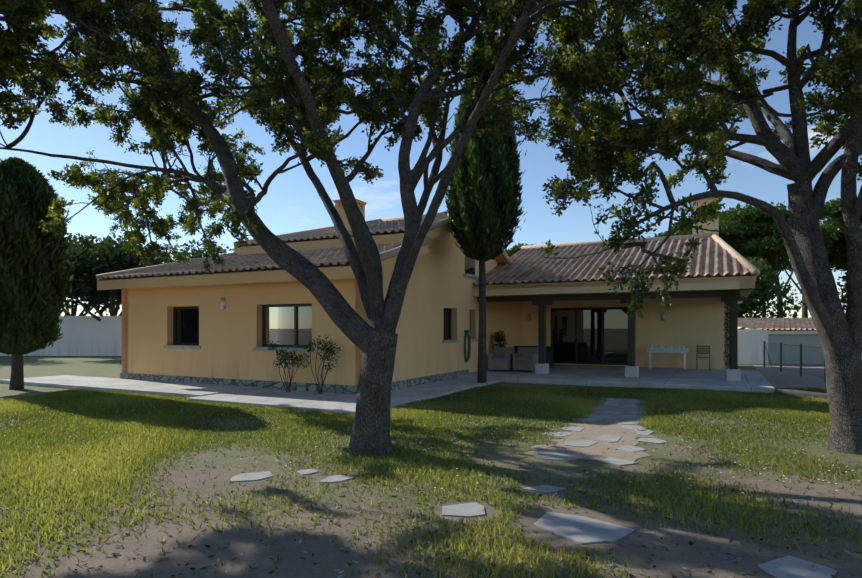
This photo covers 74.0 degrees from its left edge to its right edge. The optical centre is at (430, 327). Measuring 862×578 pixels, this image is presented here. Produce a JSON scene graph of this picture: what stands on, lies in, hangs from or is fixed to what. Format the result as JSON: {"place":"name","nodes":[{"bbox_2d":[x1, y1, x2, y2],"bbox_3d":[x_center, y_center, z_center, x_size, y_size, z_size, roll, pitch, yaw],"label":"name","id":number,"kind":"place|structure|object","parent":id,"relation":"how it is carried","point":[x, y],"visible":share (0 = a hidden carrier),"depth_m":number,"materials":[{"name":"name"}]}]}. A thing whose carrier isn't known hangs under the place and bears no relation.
{"place":"outdoors","nodes":[
{"label":"outdoors","id":0,"kind":"place"},
{"bbox_2d":[0,329,861,577],"bbox_3d":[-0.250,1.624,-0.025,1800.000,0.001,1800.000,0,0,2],"label":"ground","id":1,"kind":"structure","parent":0,"point":[333,557],"depth_m":5.00,"materials":[{"name":"brown soil"}]},
{"bbox_2d":[0,156,77,389],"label":"cypress tree","id":2,"kind":"object","parent":1,"relation":"on","point":[33,262],"visible":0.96,"depth_m":14.62,"materials":[{"name":"green plant"}]},
{"bbox_2d":[0,316,121,355],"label":"boundary wall","id":3,"kind":"structure","parent":1,"relation":"on","point":[87,336],"depth_m":32.88,"materials":[{"name":"white paint"}]},
{"bbox_2d":[0,0,150,119],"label":"tree","id":4,"kind":"object","parent":1,"relation":"on","point":[23,14],"visible":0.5,"depth_m":8.12,"materials":[{"name":"green plant"}]},
{"bbox_2d":[59,232,121,315],"bbox_3d":[-23.593,-2.244,38.053,9.198,7.966,7.370,0,0,2],"label":"tree","id":5,"kind":"object","parent":1,"relation":"on","point":[86,241],"depth_m":37.06,"materials":[{"name":"green plant"}]},
{"bbox_2d":[60,233,174,320],"bbox_3d":[-18.382,-1.967,32.860,7.205,7.415,6.915,0,0,2],"label":"tree","id":6,"kind":"object","parent":1,"relation":"on","point":[89,267],"visible":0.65,"depth_m":31.86,"materials":[{"name":"green plant"}]},
{"bbox_2d":[169,239,233,261],"bbox_3d":[-14.319,-2.199,40.116,8.322,7.874,8.950,0,0,42],"label":"tree","id":7,"kind":"object","parent":1,"relation":"on","point":[195,253],"visible":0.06,"depth_m":37.97,"materials":[{"name":"green plant"}]},
{"bbox_2d":[120,369,468,393],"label":"plinth","id":8,"kind":"structure","parent":1,"relation":"on","point":[333,388],"depth_m":15.05,"materials":[{"name":"stone"}]},
{"bbox_2d":[122,271,521,385],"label":"walls","id":9,"kind":"structure","parent":1,"relation":"on","point":[230,336],"depth_m":15.54,"materials":[{"name":"yellow paint"}]},
{"bbox_2d":[164,274,478,351],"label":"window sills","id":10,"kind":"structure","parent":9,"relation":"attached to","point":[278,348],"depth_m":15.73,"materials":[{"name":"beige stone"}]},
{"bbox_2d":[221,298,665,320],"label":"wall lamps","id":11,"kind":"object","parent":9,"relation":"attached to","point":[223,306],"depth_m":21.15,"materials":[{"name":"silver metal"}]},
{"bbox_2d":[464,330,470,362],"bbox_3d":[1.148,0.605,18.323,0.140,1.062,0.432,0,0,27],"label":"hose coil","id":12,"kind":"object","parent":9,"relation":"attached to","point":[466,335],"visible":1,"depth_m":18.29,"materials":[{"name":"green rubber"}]},
{"bbox_2d":[0,0,697,455],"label":"tree","id":13,"kind":"object","parent":1,"relation":"on","point":[168,88],"visible":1,"depth_m":8.01,"materials":[{"name":"green plant"}]},
{"bbox_2d":[0,364,774,414],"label":"terraces","id":14,"kind":"object","parent":1,"relation":"on","point":[751,381],"visible":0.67,"depth_m":15.28,"materials":[{"name":"concrete"}]},
{"bbox_2d":[267,334,340,393],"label":"rose bushes","id":15,"kind":"object","parent":14,"relation":"on","point":[296,359],"depth_m":13.34,"materials":[{"name":"green plant"}]},
{"bbox_2d":[488,347,537,371],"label":"armchairs","id":16,"kind":"object","parent":14,"relation":"on","point":[510,362],"visible":0.79,"depth_m":19.35,"materials":[{"name":"grey fabric"}]},
{"bbox_2d":[492,357,529,360],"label":"armchair cushions","id":17,"kind":"object","parent":16,"relation":"on","point":[518,359],"visible":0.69,"depth_m":19.27,"materials":[{"name":"grey fabric"}]},
{"bbox_2d":[513,346,552,367],"bbox_3d":[3.620,1.074,20.829,1.500,0.800,0.800,0,0,27],"label":"rattan sofa","id":18,"kind":"object","parent":14,"relation":"on","point":[549,354],"visible":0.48,"depth_m":20.74,"materials":[{"name":"grey"}]},
{"bbox_2d":[535,363,740,380],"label":"column bases","id":19,"kind":"object","parent":14,"relation":"on","point":[731,374],"depth_m":16.98,"materials":[{"name":"grey concrete"}]},
{"bbox_2d":[477,290,746,368],"bbox_3d":[6.219,0.064,19.688,7.970,2.200,4.900,0,0,27],"label":"porch wood","id":20,"kind":"object","parent":19,"relation":"on","point":[541,301],"visible":0.83,"depth_m":17.10,"materials":[{"name":"brown wood"}]},
{"bbox_2d":[649,353,685,369],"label":"table legs","id":21,"kind":"object","parent":14,"relation":"on","point":[684,361],"visible":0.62,"depth_m":20.39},
{"bbox_2d":[647,348,687,352],"bbox_3d":[8.448,0.809,20.413,1.320,0.150,0.720,0,0,27],"label":"table cloth","id":22,"kind":"object","parent":21,"relation":"on","point":[667,350],"visible":0.96,"depth_m":20.15,"materials":[{"name":"white fabric"}]},
{"bbox_2d":[651,346,684,347],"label":"table cups","id":23,"kind":"object","parent":22,"relation":"on","point":[668,346],"visible":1,"depth_m":20.30,"materials":[{"name":"white ceramic"}]},
{"bbox_2d":[696,345,709,370],"bbox_3d":[9.496,1.044,19.936,0.430,0.860,0.550,0,0,27],"label":"folding chair","id":24,"kind":"object","parent":14,"relation":"on","point":[705,351],"visible":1,"depth_m":19.94,"materials":[{"name":"brown wood"}]},
{"bbox_2d":[0,385,861,577],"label":"grass","id":25,"kind":"structure","parent":1,"relation":"on","point":[137,425],"depth_m":6.92,"materials":[{"name":"green plant"}]},
{"bbox_2d":[0,382,861,493],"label":"daisies","id":26,"kind":"object","parent":1,"relation":"on","point":[534,446],"visible":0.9,"depth_m":7.84,"materials":[{"name":"white plant"}]},
{"bbox_2d":[0,423,861,577],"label":"leaf litter","id":27,"kind":"object","parent":1,"relation":"on","point":[117,546],"visible":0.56,"depth_m":4.58,"materials":[{"name":"brown plant"}]},
{"bbox_2d":[443,40,527,382],"bbox_3d":[1.502,-3.316,16.072,2.381,9.983,2.403,0,0,2],"label":"cypress tree","id":28,"kind":"object","parent":1,"relation":"on","point":[483,212],"visible":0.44,"depth_m":15.54,"materials":[{"name":"green plant"}]},
{"bbox_2d":[505,243,535,256],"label":"tree","id":29,"kind":"object","parent":1,"relation":"on","point":[515,248],"visible":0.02,"depth_m":66.28,"materials":[{"name":"green plant"}]},
{"bbox_2d":[229,398,836,577],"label":"stepping stones","id":30,"kind":"object","parent":1,"relation":"on","point":[567,526],"visible":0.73,"depth_m":4.93,"materials":[{"name":"grey stone"}]},
{"bbox_2d":[522,398,655,463],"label":"earth path","id":31,"kind":"structure","parent":1,"relation":"on","point":[594,429],"depth_m":8.27,"materials":[{"name":"beige stone"}]},
{"bbox_2d":[522,297,728,368],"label":"wing walls","id":32,"kind":"structure","parent":1,"relation":"on","point":[690,324],"depth_m":21.09,"materials":[{"name":"yellow paint"}]},
{"bbox_2d":[173,255,627,364],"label":"window frames","id":33,"kind":"structure","parent":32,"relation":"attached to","point":[295,306],"depth_m":16.41,"materials":[{"name":"brown metal"}]},
{"bbox_2d":[176,257,627,362],"bbox_3d":[0.542,-0.434,18.430,4.200,3.685,15.748,0,0,61],"label":"window glass","id":34,"kind":"object","parent":33,"relation":"in","point":[279,324],"visible":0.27,"depth_m":22.11,"materials":[{"name":"clear glass"}]},
{"bbox_2d":[97,224,755,289],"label":"roof slabs","id":35,"kind":"structure","parent":32,"relation":"on","point":[338,271],"depth_m":15.63,"materials":[{"name":"beige paint"}]},
{"bbox_2d":[99,242,401,278],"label":"roof","id":36,"kind":"structure","parent":35,"relation":"attached to","point":[324,256],"depth_m":15.48,"materials":[{"name":"tile"}]},
{"bbox_2d":[96,199,512,280],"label":"roof caps","id":37,"kind":"object","parent":36,"relation":"on","point":[388,254],"visible":0.42,"depth_m":17.45,"materials":[{"name":"brown tile"}]},
{"bbox_2d":[237,215,447,245],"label":"roof","id":38,"kind":"structure","parent":35,"relation":"attached to","point":[398,225],"depth_m":17.28,"materials":[{"name":"tile"}]},
{"bbox_2d":[334,200,365,231],"bbox_3d":[-2.516,-3.291,17.761,0.720,1.230,0.720,0,0,27],"label":"chimney","id":39,"kind":"object","parent":35,"relation":"on","point":[340,209],"visible":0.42,"depth_m":17.55,"materials":[{"name":"yellow paint"}]},
{"bbox_2d":[386,232,497,285],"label":"gable wall","id":40,"kind":"structure","parent":35,"relation":"attached to","point":[443,259],"depth_m":17.06,"materials":[{"name":"yellow paint"}]},
{"bbox_2d":[472,236,750,284],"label":"wing roof","id":41,"kind":"structure","parent":35,"relation":"on","point":[713,258],"depth_m":19.12,"materials":[{"name":"brown tile"}]},
{"bbox_2d":[521,202,759,275],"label":"roof ridge tiles","id":42,"kind":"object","parent":41,"relation":"on","point":[746,263],"depth_m":20.71,"materials":[{"name":"beige tile"}]},
{"bbox_2d":[472,276,754,303],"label":"wing fascia","id":43,"kind":"structure","parent":35,"relation":"attached to","point":[746,288],"depth_m":17.02,"materials":[{"name":"beige paint"}]},
{"bbox_2d":[692,197,718,235],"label":"chimney","id":44,"kind":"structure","parent":35,"relation":"attached to","point":[714,225],"depth_m":20.56,"materials":[{"name":"beige paint"}]},
{"bbox_2d":[458,0,861,454],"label":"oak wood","id":45,"kind":"object","parent":1,"relation":"on","point":[837,327],"visible":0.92,"depth_m":7.45,"materials":[{"name":"green plant"}]},
{"bbox_2d":[654,219,788,273],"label":"pine tree","id":46,"kind":"object","parent":1,"relation":"on","point":[726,238],"visible":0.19,"depth_m":45.67,"materials":[{"name":"green plant"}]},
{"bbox_2d":[671,217,788,258],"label":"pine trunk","id":47,"kind":"object","parent":1,"relation":"on","point":[675,226],"depth_m":59.94,"materials":[{"name":"green plant"}]},
{"bbox_2d":[720,212,819,317],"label":"pine tree","id":48,"kind":"object","parent":1,"relation":"on","point":[787,262],"visible":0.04,"depth_m":62.13,"materials":[{"name":"green plant"}]},
{"bbox_2d":[738,257,804,329],"bbox_3d":[21.722,-1.627,40.089,5.969,6.751,8.279,0,0,-36],"label":"tree","id":49,"kind":"object","parent":1,"relation":"on","point":[765,281],"visible":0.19,"depth_m":37.78,"materials":[{"name":"green plant"}]},
{"bbox_2d":[738,330,817,364],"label":"white outbuilding","id":50,"kind":"structure","parent":1,"relation":"on","point":[750,347],"depth_m":25.16,"materials":[{"name":"white paint"}]},
{"bbox_2d":[738,317,815,329],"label":"neighbouring tiled roof","id":51,"kind":"structure","parent":50,"relation":"on","point":[784,323],"depth_m":27.95,"materials":[{"name":"brown tile"}]},
{"bbox_2d":[719,203,838,317],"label":"pine tree","id":52,"kind":"object","parent":1,"relation":"on","point":[750,217],"visible":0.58,"depth_m":44.20,"materials":[{"name":"green plant"}]},
{"bbox_2d":[752,364,825,390],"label":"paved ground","id":53,"kind":"structure","parent":1,"relation":"on","point":[775,377],"depth_m":19.35,"materials":[{"name":"grey concrete"}]},
{"bbox_2d":[763,341,825,381],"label":"fence posts","id":54,"kind":"object","parent":1,"relation":"on","point":[800,345],"visible":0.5,"depth_m":21.06,"materials":[{"name":"metal"}]},
{"bbox_2d":[774,389,826,397],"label":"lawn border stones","id":55,"kind":"object","parent":1,"relation":"on","point":[785,392],"visible":0.38,"depth_m":13.35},
{"bbox_2d":[764,198,861,317],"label":"pine tree","id":56,"kind":"object","parent":1,"relation":"on","point":[840,250],"visible":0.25,"depth_m":50.72,"materials":[{"name":"green plant"}]},
{"bbox_2d":[830,217,846,271],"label":"tree","id":57,"kind":"object","parent":1,"relation":"on","point":[838,267],"visible":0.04,"depth_m":60.16,"materials":[{"name":"green plant"}]},
{"bbox_2d":[837,269,846,312],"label":"tree","id":58,"kind":"object","parent":1,"relation":"on","point":[843,297],"visible":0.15,"depth_m":43.53,"materials":[{"name":"green plant"}]},
{"bbox_2d":[825,213,861,267],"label":"pine tree","id":59,"kind":"object","parent":1,"relation":"on","point":[842,241],"visible":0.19,"depth_m":50.72,"materials":[{"name":"green plant"}]},
{"bbox_2d":[0,0,861,328],"label":"sky","id":60,"kind":"structure","parent":0,"point":[291,203],"materials":[{"name":"blue"}]},
{"bbox_2d":[491,330,506,349],"bbox_3d":[2.468,0.548,20.372,0.610,0.953,0.627,0,0,27],"label":"porch plant","id":61,"kind":"object","parent":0,"point":[498,338],"visible":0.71,"depth_m":20.28,"materials":[{"name":"green plant"}]},
{"bbox_2d":[720,290,741,366],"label":"climber column","id":62,"kind":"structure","parent":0,"point":[727,317],"depth_m":15.89,"materials":[{"name":"green plant"}]},
{"bbox_2d":[768,334,861,363],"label":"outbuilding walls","id":63,"kind":"structure","parent":0,"point":[792,354],"depth_m":25.49,"materials":[{"name":"white paint"}]}
]}

